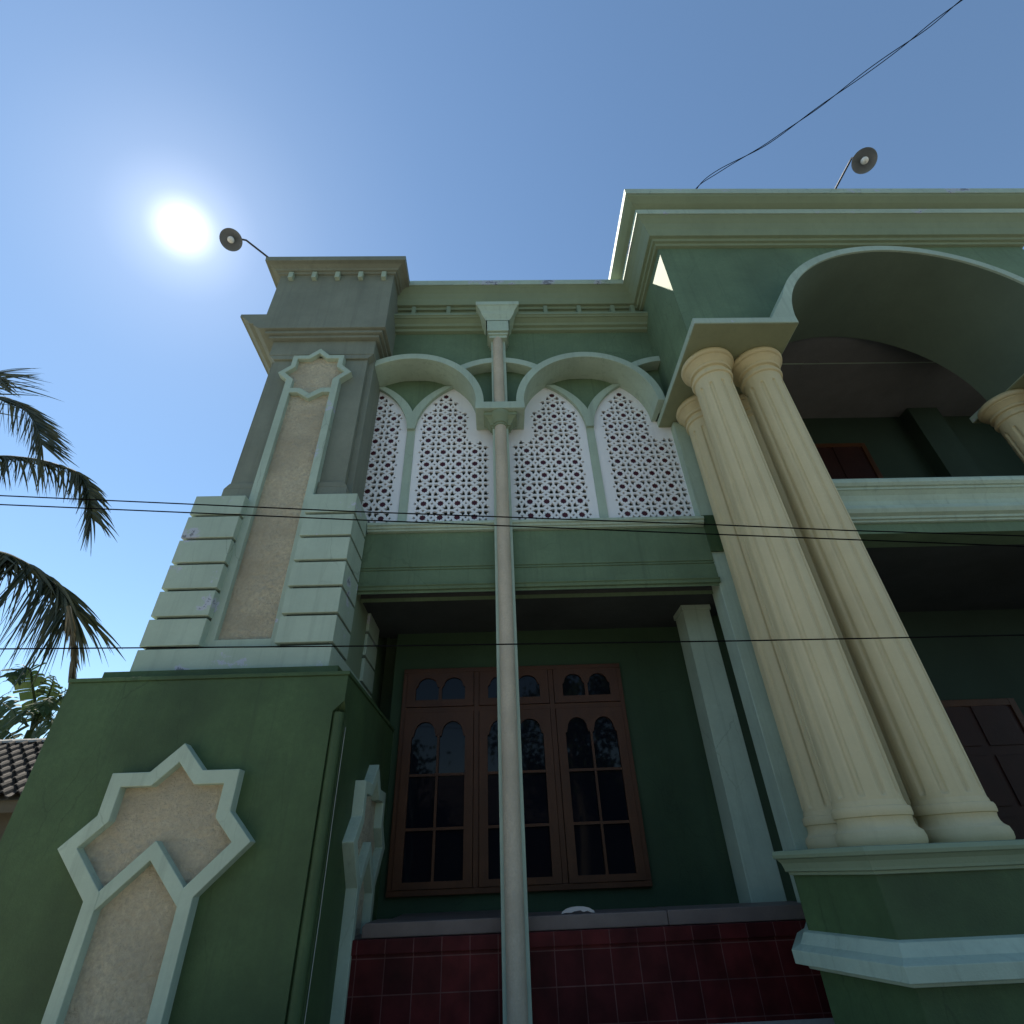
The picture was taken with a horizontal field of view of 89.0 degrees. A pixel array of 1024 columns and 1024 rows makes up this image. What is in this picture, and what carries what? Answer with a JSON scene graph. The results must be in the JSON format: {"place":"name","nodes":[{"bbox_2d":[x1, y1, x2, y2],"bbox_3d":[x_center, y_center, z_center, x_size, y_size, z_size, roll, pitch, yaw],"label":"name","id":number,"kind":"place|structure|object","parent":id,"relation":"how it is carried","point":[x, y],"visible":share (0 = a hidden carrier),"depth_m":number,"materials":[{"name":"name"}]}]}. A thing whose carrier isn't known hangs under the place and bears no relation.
{"place":"outdoors","nodes":[
{"label":"outdoors","id":0,"kind":"place"},
{"bbox_2d":[0,672,29,739],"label":"banana plant","id":1,"kind":"object","parent":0,"point":[9,715],"visible":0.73,"depth_m":11.52,"materials":[{"name":"green plant"}]},
{"bbox_2d":[0,656,66,738],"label":"banana plant","id":2,"kind":"object","parent":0,"point":[40,711],"visible":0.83,"depth_m":11.46,"materials":[{"name":"green plant"}]},
{"bbox_2d":[0,634,1023,649],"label":"overhead wire","id":3,"kind":"object","parent":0,"point":[510,643],"visible":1,"depth_m":3.10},
{"bbox_2d":[0,504,1023,546],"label":"overhead wire","id":4,"kind":"object","parent":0,"point":[514,526],"visible":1,"depth_m":3.57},
{"bbox_2d":[0,495,1023,536],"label":"overhead wire","id":5,"kind":"object","parent":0,"point":[512,517],"visible":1,"depth_m":3.62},
{"bbox_2d":[0,0,1023,738],"label":"sky","id":6,"kind":"structure","parent":0,"point":[461,140],"materials":[{"name":"blue"}]},
{"bbox_2d":[561,906,594,913],"bbox_3d":[0.506,3.064,4.015,0.260,0.043,0.015,-1,-35,-2],"label":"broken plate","id":7,"kind":"object","parent":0,"point":[575,908],"visible":1,"depth_m":4.01,"materials":[{"name":"white ceramic"}]},
{"bbox_2d":[719,1018,834,1023],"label":"yard pavement","id":8,"kind":"structure","parent":0,"point":[818,1021],"depth_m":3.57,"materials":[{"name":"concrete"}]},
{"bbox_2d":[0,738,45,840],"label":"neighbour house","id":9,"kind":"structure","parent":8,"relation":"on","point":[18,757],"depth_m":8.72,"materials":[{"name":"ceramic"}]},
{"bbox_2d":[0,368,125,693],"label":"coconut palm","id":10,"kind":"object","parent":8,"relation":"on","point":[67,606],"visible":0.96,"depth_m":10.20,"materials":[{"name":"green plant"}]},
{"bbox_2d":[0,188,1023,1023],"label":"house","id":11,"kind":"structure","parent":8,"relation":"on","point":[418,824],"depth_m":5.28,"materials":[{"name":"green paint"}]},
{"bbox_2d":[219,228,268,256],"bbox_3d":[-3.833,-3.872,7.498,0.670,0.201,0.257,9,-36,-16],"label":"roof lamp","id":12,"kind":"object","parent":11,"relation":"attached to","point":[231,239],"visible":1,"depth_m":7.46,"materials":[{"name":"metal"}]},
{"bbox_2d":[386,663,652,897],"bbox_3d":[0.042,2.745,5.606,2.550,2.170,0.095,-1,-35,-2],"label":"porch window","id":13,"kind":"structure","parent":11,"relation":"in","point":[445,817],"depth_m":5.48,"materials":[{"name":"brown wood"}]},
{"bbox_2d":[696,0,961,188],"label":"power cable","id":14,"kind":"object","parent":11,"relation":"attached to","point":[915,36],"visible":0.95,"depth_m":6.50,"materials":[{"name":"black rubber"}]},
{"bbox_2d":[815,443,883,478],"bbox_3d":[5.305,0.024,7.939,1.280,2.800,0.060,-1,-35,-2],"label":"panelled door","id":15,"kind":"structure","parent":11,"relation":"in","point":[841,460],"depth_m":8.50,"materials":[{"name":"brown wood"}]},
{"bbox_2d":[835,147,877,188],"bbox_3d":[4.657,-4.639,7.101,0.286,0.376,0.614,-1,-35,-2],"label":"roof lamp","id":16,"kind":"object","parent":11,"relation":"attached to","point":[863,160],"visible":1,"depth_m":6.92,"materials":[{"name":"metal"}]},
{"bbox_2d":[940,698,1023,838],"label":"panelled door","id":17,"kind":"structure","parent":11,"relation":"in","point":[990,732],"depth_m":6.02,"materials":[{"name":"brown wood"}]}
]}

